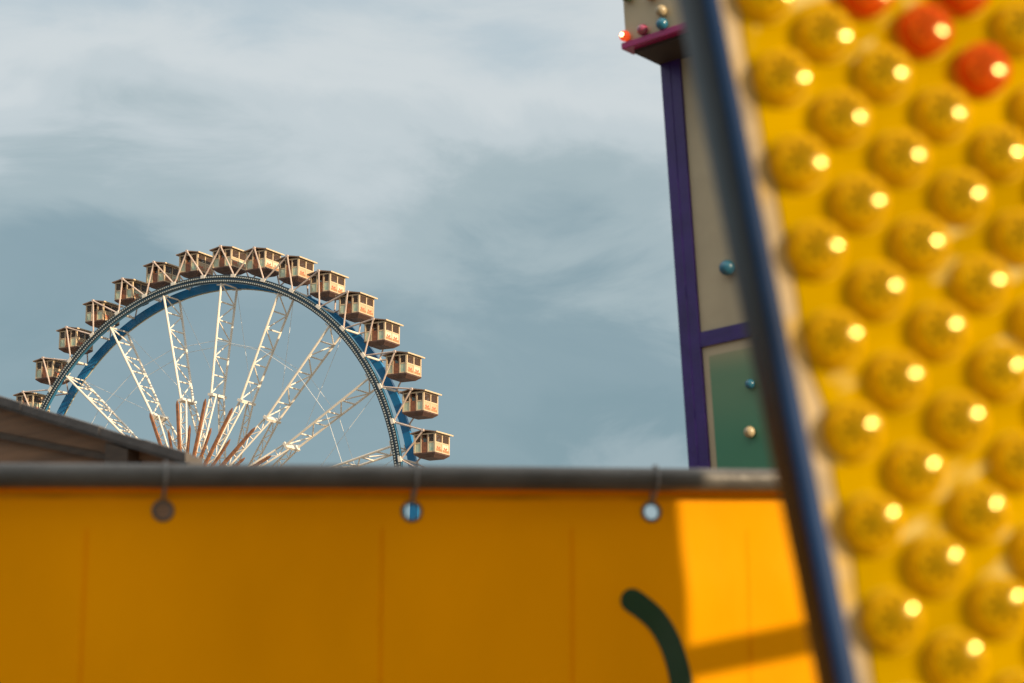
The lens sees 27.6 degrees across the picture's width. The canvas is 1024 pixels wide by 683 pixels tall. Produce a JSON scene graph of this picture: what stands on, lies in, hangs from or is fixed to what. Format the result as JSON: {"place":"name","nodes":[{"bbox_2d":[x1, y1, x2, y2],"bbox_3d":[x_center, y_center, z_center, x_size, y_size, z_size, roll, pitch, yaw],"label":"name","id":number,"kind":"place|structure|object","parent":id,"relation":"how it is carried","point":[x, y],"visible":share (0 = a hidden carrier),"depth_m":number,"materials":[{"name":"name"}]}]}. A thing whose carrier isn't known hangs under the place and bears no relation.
{"place":"outdoors","nodes":[
{"label":"outdoors","id":0,"kind":"place"},
{"bbox_2d":[0,0,688,518],"label":"sky","id":1,"kind":"structure","parent":0,"point":[493,174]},
{"label":"ground","id":2,"kind":"structure","parent":0,"visible":0},
{"bbox_2d":[0,396,202,518],"bbox_3d":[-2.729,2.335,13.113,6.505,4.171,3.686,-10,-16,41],"label":"wooden hut","id":3,"kind":"object","parent":2,"relation":"on","point":[30,434],"visible":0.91,"depth_m":10.63,"materials":[{"name":"wood"}]},
{"bbox_2d":[21,245,424,518],"bbox_3d":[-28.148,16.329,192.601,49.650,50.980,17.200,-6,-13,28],"label":"ferris wheel","id":4,"kind":"object","parent":2,"relation":"on","point":[349,334],"visible":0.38,"depth_m":193.41,"materials":[{"name":"white paint"}]},
{"bbox_2d":[13,392,49,410],"bbox_3d":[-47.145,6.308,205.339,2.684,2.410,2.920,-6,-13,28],"label":"gondola","id":5,"kind":"object","parent":4,"relation":"hanging from","point":[34,399],"visible":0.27,"depth_m":204.49,"materials":[{"name":"metal"}]},
{"bbox_2d":[34,395,40,402],"bbox_3d":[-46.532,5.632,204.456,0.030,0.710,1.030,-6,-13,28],"label":"window","id":6,"kind":"structure","parent":5,"relation":"in","point":[36,398],"depth_m":204.46,"materials":[{"name":"black glass"}]},
{"bbox_2d":[33,357,69,385],"bbox_3d":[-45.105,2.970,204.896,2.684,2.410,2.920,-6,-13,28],"label":"gondola","id":7,"kind":"object","parent":4,"relation":"hanging from","point":[54,368],"visible":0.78,"depth_m":203.98,"materials":[{"name":"metal"}]},
{"bbox_2d":[42,362,46,377],"bbox_3d":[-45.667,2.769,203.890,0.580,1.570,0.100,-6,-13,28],"label":"door","id":8,"kind":"structure","parent":7,"relation":"in","point":[44,374],"depth_m":203.84,"materials":[{"name":"brown wood"}]},
{"bbox_2d":[54,361,60,368],"bbox_3d":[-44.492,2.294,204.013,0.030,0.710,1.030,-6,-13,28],"label":"window","id":9,"kind":"structure","parent":7,"relation":"in","point":[57,365],"depth_m":204.04,"materials":[{"name":"black glass"}]},
{"bbox_2d":[56,327,92,354],"bbox_3d":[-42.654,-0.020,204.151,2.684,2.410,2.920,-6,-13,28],"label":"gondola","id":10,"kind":"object","parent":4,"relation":"hanging from","point":[77,339],"visible":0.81,"depth_m":203.24,"materials":[{"name":"metal"}]},
{"bbox_2d":[65,331,70,346],"bbox_3d":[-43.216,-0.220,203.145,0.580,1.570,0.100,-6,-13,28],"label":"door","id":11,"kind":"structure","parent":10,"relation":"in","point":[66,345],"depth_m":203.10,"materials":[{"name":"brown wood"}]},
{"bbox_2d":[78,332,83,338],"bbox_3d":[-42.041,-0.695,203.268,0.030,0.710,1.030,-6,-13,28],"label":"window","id":12,"kind":"structure","parent":10,"relation":"in","point":[81,335],"depth_m":203.27,"materials":[{"name":"black glass"}]},
{"bbox_2d":[83,300,123,327],"bbox_3d":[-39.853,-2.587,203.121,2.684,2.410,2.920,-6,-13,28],"label":"gondola","id":13,"kind":"object","parent":4,"relation":"hanging from","point":[102,314],"visible":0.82,"depth_m":202.20,"materials":[{"name":"metal"}]},
{"bbox_2d":[92,306,96,320],"bbox_3d":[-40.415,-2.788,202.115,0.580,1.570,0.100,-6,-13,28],"label":"door","id":14,"kind":"structure","parent":13,"relation":"in","point":[95,313],"depth_m":201.96,"materials":[{"name":"brown wood"}]},
{"bbox_2d":[104,304,110,311],"bbox_3d":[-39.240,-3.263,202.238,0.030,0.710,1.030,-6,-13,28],"label":"window","id":15,"kind":"structure","parent":13,"relation":"in","point":[108,306],"depth_m":202.26,"materials":[{"name":"black glass"}]},
{"bbox_2d":[112,278,148,305],"bbox_3d":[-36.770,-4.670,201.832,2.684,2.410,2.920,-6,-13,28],"label":"gondola","id":16,"kind":"object","parent":4,"relation":"hanging from","point":[129,294],"visible":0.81,"depth_m":200.92,"materials":[{"name":"metal"}]},
{"bbox_2d":[121,283,126,298],"bbox_3d":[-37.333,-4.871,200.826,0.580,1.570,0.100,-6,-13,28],"label":"door","id":17,"kind":"structure","parent":16,"relation":"in","point":[123,295],"depth_m":200.73,"materials":[{"name":"brown wood"}]},
{"bbox_2d":[134,282,139,289],"bbox_3d":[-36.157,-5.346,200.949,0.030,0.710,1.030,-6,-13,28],"label":"window","id":18,"kind":"structure","parent":16,"relation":"in","point":[136,285],"depth_m":201.02,"materials":[{"name":"brown glass"}]},
{"bbox_2d":[141,285,147,292],"bbox_3d":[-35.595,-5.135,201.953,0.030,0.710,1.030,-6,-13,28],"label":"window","id":19,"kind":"structure","parent":16,"relation":"in","point":[143,288],"depth_m":201.86,"materials":[{"name":"black glass"}]},
{"bbox_2d":[143,261,180,289],"bbox_3d":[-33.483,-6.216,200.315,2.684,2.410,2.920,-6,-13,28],"label":"gondola","id":20,"kind":"object","parent":4,"relation":"hanging from","point":[159,279],"visible":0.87,"depth_m":199.41,"materials":[{"name":"metal"}]},
{"bbox_2d":[153,267,157,281],"bbox_3d":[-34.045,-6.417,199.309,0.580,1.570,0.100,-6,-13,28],"label":"door","id":21,"kind":"structure","parent":20,"relation":"in","point":[155,275],"depth_m":199.22,"materials":[{"name":"brown wood"}]},
{"bbox_2d":[165,266,171,273],"bbox_3d":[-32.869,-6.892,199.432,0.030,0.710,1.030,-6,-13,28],"label":"window","id":22,"kind":"structure","parent":20,"relation":"in","point":[168,269],"depth_m":199.46,"materials":[{"name":"black glass"}]},
{"bbox_2d":[173,268,178,275],"bbox_3d":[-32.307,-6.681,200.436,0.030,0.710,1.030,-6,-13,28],"label":"window","id":23,"kind":"structure","parent":20,"relation":"in","point":[175,271],"depth_m":200.39,"materials":[{"name":"black glass"}]},
{"bbox_2d":[176,251,212,278],"bbox_3d":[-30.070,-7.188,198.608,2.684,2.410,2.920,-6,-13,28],"label":"gondola","id":24,"kind":"object","parent":4,"relation":"hanging from","point":[189,269],"visible":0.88,"depth_m":197.72,"materials":[{"name":"metal"}]},
{"bbox_2d":[186,256,190,271],"bbox_3d":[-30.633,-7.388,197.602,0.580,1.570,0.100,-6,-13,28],"label":"door","id":25,"kind":"structure","parent":24,"relation":"in","point":[188,264],"depth_m":197.52,"materials":[{"name":"brown wood"}]},
{"bbox_2d":[198,255,204,262],"bbox_3d":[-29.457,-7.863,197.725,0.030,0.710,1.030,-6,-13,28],"label":"window","id":26,"kind":"structure","parent":24,"relation":"in","point":[201,258],"depth_m":197.76,"materials":[{"name":"brown glass"}]},
{"bbox_2d":[206,257,211,265],"bbox_3d":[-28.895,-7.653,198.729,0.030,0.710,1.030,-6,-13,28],"label":"window","id":27,"kind":"structure","parent":24,"relation":"in","point":[208,261],"depth_m":198.68,"materials":[{"name":"brown glass"}]},
{"bbox_2d":[209,246,245,274],"bbox_3d":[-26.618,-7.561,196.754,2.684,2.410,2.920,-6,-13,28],"label":"gondola","id":28,"kind":"object","parent":4,"relation":"hanging from","point":[236,257],"visible":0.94,"depth_m":195.91,"materials":[{"name":"metal"}]},
{"bbox_2d":[219,250,224,266],"bbox_3d":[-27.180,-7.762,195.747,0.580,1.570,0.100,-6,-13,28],"label":"door","id":29,"kind":"structure","parent":28,"relation":"in","point":[222,259],"depth_m":195.65,"materials":[{"name":"brown wood"}]},
{"bbox_2d":[232,250,238,257],"bbox_3d":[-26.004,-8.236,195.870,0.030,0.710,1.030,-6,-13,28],"label":"window","id":30,"kind":"structure","parent":28,"relation":"in","point":[235,254],"depth_m":195.89,"materials":[{"name":"brown glass"}]},
{"bbox_2d":[240,253,245,260],"bbox_3d":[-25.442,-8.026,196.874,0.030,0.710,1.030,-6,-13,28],"label":"window","id":31,"kind":"structure","parent":28,"relation":"in","point":[242,256],"depth_m":196.90,"materials":[{"name":"brown glass"}]},
{"bbox_2d":[243,247,284,277],"bbox_3d":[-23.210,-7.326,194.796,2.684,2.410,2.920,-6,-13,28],"label":"gondola","id":32,"kind":"object","parent":4,"relation":"hanging from","point":[267,257],"visible":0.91,"depth_m":193.95,"materials":[{"name":"metal"}]},
{"bbox_2d":[253,252,258,268],"bbox_3d":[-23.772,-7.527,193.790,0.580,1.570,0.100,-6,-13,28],"label":"door","id":33,"kind":"structure","parent":32,"relation":"in","point":[255,263],"depth_m":193.75,"materials":[{"name":"brown wood"}]},
{"bbox_2d":[266,251,271,259],"bbox_3d":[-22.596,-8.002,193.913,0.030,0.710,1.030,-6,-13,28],"label":"window","id":34,"kind":"structure","parent":32,"relation":"in","point":[268,255],"depth_m":193.91,"materials":[{"name":"brown glass"}]},
{"bbox_2d":[273,254,279,261],"bbox_3d":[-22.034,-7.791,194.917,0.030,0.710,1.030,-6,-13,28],"label":"window","id":35,"kind":"structure","parent":32,"relation":"in","point":[275,257],"depth_m":194.79,"materials":[{"name":"brown glass"}]},
{"bbox_2d":[275,255,316,286],"bbox_3d":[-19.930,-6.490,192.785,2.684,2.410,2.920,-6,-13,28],"label":"gondola","id":36,"kind":"object","parent":4,"relation":"hanging from","point":[301,268],"visible":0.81,"depth_m":191.94,"materials":[{"name":"metal"}]},
{"bbox_2d":[286,260,291,276],"bbox_3d":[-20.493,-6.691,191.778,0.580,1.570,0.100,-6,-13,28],"label":"door","id":37,"kind":"structure","parent":36,"relation":"in","point":[287,270],"depth_m":191.73,"materials":[{"name":"brown wood"}]},
{"bbox_2d":[299,260,304,267],"bbox_3d":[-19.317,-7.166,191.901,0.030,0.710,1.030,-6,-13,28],"label":"window","id":38,"kind":"structure","parent":36,"relation":"in","point":[302,263],"depth_m":191.91,"materials":[{"name":"brown glass"}]},
{"bbox_2d":[306,263,311,270],"bbox_3d":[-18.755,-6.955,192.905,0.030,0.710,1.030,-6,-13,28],"label":"window","id":39,"kind":"structure","parent":36,"relation":"in","point":[309,266],"depth_m":192.90,"materials":[{"name":"brown glass"}]},
{"bbox_2d":[307,270,348,301],"bbox_3d":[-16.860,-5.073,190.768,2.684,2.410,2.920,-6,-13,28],"label":"gondola","id":40,"kind":"object","parent":4,"relation":"hanging from","point":[332,284],"visible":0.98,"depth_m":189.94,"materials":[{"name":"metal"}]},
{"bbox_2d":[317,275,322,291],"bbox_3d":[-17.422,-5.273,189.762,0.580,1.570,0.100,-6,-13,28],"label":"door","id":41,"kind":"structure","parent":40,"relation":"in","point":[321,283],"depth_m":189.63,"materials":[{"name":"brown wood"}]},
{"bbox_2d":[324,274,328,280],"bbox_3d":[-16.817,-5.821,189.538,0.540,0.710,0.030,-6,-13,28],"label":"window","id":42,"kind":"structure","parent":40,"relation":"in","point":[326,277],"depth_m":189.54,"materials":[{"name":"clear glass"}]},
{"bbox_2d":[331,274,336,282],"bbox_3d":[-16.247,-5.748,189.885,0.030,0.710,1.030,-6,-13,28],"label":"window","id":43,"kind":"structure","parent":40,"relation":"in","point":[333,278],"depth_m":189.91,"materials":[{"name":"brown glass"}]},
{"bbox_2d":[338,277,343,285],"bbox_3d":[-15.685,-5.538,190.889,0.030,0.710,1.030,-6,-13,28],"label":"window","id":44,"kind":"structure","parent":40,"relation":"in","point":[340,281],"depth_m":190.88,"materials":[{"name":"brown glass"}]},
{"bbox_2d":[335,291,377,322],"bbox_3d":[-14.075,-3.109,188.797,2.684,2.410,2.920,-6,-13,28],"label":"gondola","id":45,"kind":"object","parent":4,"relation":"hanging from","point":[360,306],"visible":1,"depth_m":187.97,"materials":[{"name":"metal"}]},
{"bbox_2d":[346,296,351,312],"bbox_3d":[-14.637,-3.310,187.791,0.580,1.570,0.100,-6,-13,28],"label":"door","id":46,"kind":"structure","parent":45,"relation":"in","point":[349,306],"depth_m":187.70,"materials":[{"name":"brown wood"}]},
{"bbox_2d":[353,295,357,302],"bbox_3d":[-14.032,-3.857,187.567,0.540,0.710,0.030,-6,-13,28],"label":"window","id":47,"kind":"structure","parent":45,"relation":"in","point":[355,298],"depth_m":187.56,"materials":[{"name":"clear glass"}]},
{"bbox_2d":[360,296,365,303],"bbox_3d":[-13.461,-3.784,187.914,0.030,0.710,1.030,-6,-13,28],"label":"window","id":48,"kind":"structure","parent":45,"relation":"in","point":[362,299],"depth_m":187.95,"materials":[{"name":"brown glass"}]},
{"bbox_2d":[367,298,372,306],"bbox_3d":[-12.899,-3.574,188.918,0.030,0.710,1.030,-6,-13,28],"label":"window","id":49,"kind":"structure","parent":45,"relation":"in","point":[369,302],"depth_m":188.94,"materials":[{"name":"brown glass"}]},
{"bbox_2d":[362,318,403,349],"bbox_3d":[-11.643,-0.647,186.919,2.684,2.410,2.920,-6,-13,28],"label":"gondola","id":50,"kind":"object","parent":4,"relation":"hanging from","point":[385,334],"visible":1,"depth_m":186.12,"materials":[{"name":"beige metal"}]},
{"bbox_2d":[366,324,370,330],"bbox_3d":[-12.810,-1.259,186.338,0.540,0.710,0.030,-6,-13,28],"label":"window","id":51,"kind":"structure","parent":50,"relation":"in","point":[368,326],"depth_m":186.33,"materials":[{"name":"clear glass"}]},
{"bbox_2d":[372,323,377,340],"bbox_3d":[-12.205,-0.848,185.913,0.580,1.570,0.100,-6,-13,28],"label":"door","id":52,"kind":"structure","parent":50,"relation":"in","point":[374,333],"depth_m":185.83,"materials":[{"name":"brown wood"}]},
{"bbox_2d":[379,322,383,329],"bbox_3d":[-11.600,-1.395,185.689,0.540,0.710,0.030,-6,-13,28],"label":"window","id":53,"kind":"structure","parent":50,"relation":"in","point":[381,325],"depth_m":185.67,"materials":[{"name":"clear glass"}]},
{"bbox_2d":[386,323,391,330],"bbox_3d":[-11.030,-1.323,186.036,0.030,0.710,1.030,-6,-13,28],"label":"window","id":54,"kind":"structure","parent":50,"relation":"in","point":[388,326],"depth_m":186.05,"materials":[{"name":"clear glass"}]},
{"bbox_2d":[393,325,397,333],"bbox_3d":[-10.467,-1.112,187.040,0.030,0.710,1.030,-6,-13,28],"label":"window","id":55,"kind":"structure","parent":50,"relation":"in","point":[395,329],"depth_m":187.06,"materials":[{"name":"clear glass"}]},
{"bbox_2d":[382,351,424,381],"bbox_3d":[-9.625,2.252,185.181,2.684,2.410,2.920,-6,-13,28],"label":"gondola","id":56,"kind":"object","parent":4,"relation":"hanging from","point":[405,366],"visible":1,"depth_m":184.33,"materials":[{"name":"metal"}]},
{"bbox_2d":[394,356,398,373],"bbox_3d":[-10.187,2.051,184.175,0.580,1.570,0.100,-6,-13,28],"label":"door","id":57,"kind":"structure","parent":56,"relation":"in","point":[396,365],"depth_m":184.11,"materials":[{"name":"brown wood"}]},
{"bbox_2d":[408,356,412,363],"bbox_3d":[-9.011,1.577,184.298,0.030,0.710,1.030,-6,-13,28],"label":"window","id":58,"kind":"structure","parent":56,"relation":"in","point":[410,359],"depth_m":184.34,"materials":[{"name":"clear glass"}]},
{"bbox_2d":[414,358,419,365],"bbox_3d":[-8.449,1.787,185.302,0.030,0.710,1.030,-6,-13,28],"label":"window","id":59,"kind":"structure","parent":56,"relation":"in","point":[416,361],"depth_m":185.28,"materials":[{"name":"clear glass"}]},
{"bbox_2d":[399,388,441,419],"bbox_3d":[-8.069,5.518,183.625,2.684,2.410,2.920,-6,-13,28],"label":"gondola","id":60,"kind":"object","parent":4,"relation":"hanging from","point":[419,404],"visible":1,"depth_m":182.79,"materials":[{"name":"beige metal"}]},
{"bbox_2d":[410,393,415,410],"bbox_3d":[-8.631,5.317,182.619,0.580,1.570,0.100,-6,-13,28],"label":"door","id":61,"kind":"structure","parent":60,"relation":"in","point":[412,403],"depth_m":182.54,"materials":[{"name":"brown wood"}]},
{"bbox_2d":[417,393,421,399],"bbox_3d":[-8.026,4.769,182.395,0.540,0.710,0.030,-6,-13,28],"label":"window","id":62,"kind":"structure","parent":60,"relation":"in","point":[419,396],"depth_m":182.41,"materials":[{"name":"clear glass"}]},
{"bbox_2d":[425,393,429,400],"bbox_3d":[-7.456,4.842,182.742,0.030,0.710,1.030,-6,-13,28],"label":"window","id":63,"kind":"structure","parent":60,"relation":"in","point":[427,396],"depth_m":182.81,"materials":[{"name":"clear glass"}]},
{"bbox_2d":[431,395,436,402],"bbox_3d":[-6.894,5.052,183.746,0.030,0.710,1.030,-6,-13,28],"label":"window","id":64,"kind":"structure","parent":60,"relation":"in","point":[433,398],"depth_m":183.73,"materials":[{"name":"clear glass"}]},
{"bbox_2d":[410,429,452,460],"bbox_3d":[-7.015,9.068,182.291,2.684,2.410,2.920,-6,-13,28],"label":"gondola","id":65,"kind":"object","parent":4,"relation":"hanging from","point":[430,445],"visible":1,"depth_m":181.46,"materials":[{"name":"beige metal"}]},
{"bbox_2d":[422,435,426,452],"bbox_3d":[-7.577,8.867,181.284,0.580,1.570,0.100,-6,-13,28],"label":"door","id":66,"kind":"structure","parent":65,"relation":"in","point":[424,444],"depth_m":181.21,"materials":[{"name":"brown wood"}]},
{"bbox_2d":[429,434,433,440],"bbox_3d":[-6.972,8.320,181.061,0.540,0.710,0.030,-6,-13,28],"label":"window","id":67,"kind":"structure","parent":65,"relation":"in","point":[431,436],"depth_m":181.03,"materials":[{"name":"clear glass"}]},
{"bbox_2d":[436,434,441,442],"bbox_3d":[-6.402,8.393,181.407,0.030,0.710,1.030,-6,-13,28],"label":"window","id":68,"kind":"structure","parent":65,"relation":"in","point":[438,437],"depth_m":181.43,"materials":[{"name":"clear glass"}]},
{"bbox_2d":[443,436,447,443],"bbox_3d":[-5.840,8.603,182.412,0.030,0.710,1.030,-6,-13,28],"label":"window","id":69,"kind":"structure","parent":65,"relation":"in","point":[445,439],"depth_m":182.41,"materials":[{"name":"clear glass"}]},
{"bbox_2d":[0,463,777,491],"bbox_3d":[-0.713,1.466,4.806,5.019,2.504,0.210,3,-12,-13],"label":"pipe rail","id":70,"kind":"object","parent":2,"relation":"on","point":[104,475],"visible":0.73,"depth_m":5.04,"materials":[{"name":"grey metal"}]},
{"bbox_2d":[0,461,816,682],"bbox_3d":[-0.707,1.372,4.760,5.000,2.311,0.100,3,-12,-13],"label":"tarpaulin","id":71,"kind":"object","parent":70,"relation":"hanging from","point":[209,585],"visible":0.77,"depth_m":5.06,"materials":[{"name":"orange"}]},
{"bbox_2d":[619,0,772,468],"bbox_3d":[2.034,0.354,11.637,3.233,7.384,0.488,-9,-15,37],"label":"ride facade","id":72,"kind":"structure","parent":2,"relation":"on","point":[725,426],"depth_m":12.66,"materials":[{"name":"metal"}]},
{"bbox_2d":[676,0,1023,682],"bbox_3d":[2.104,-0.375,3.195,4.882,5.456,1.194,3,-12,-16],"label":"bulb board","id":73,"kind":"object","parent":2,"relation":"on","point":[866,158],"visible":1,"depth_m":2.25,"materials":[{"name":"yellow plastic"}]}
]}

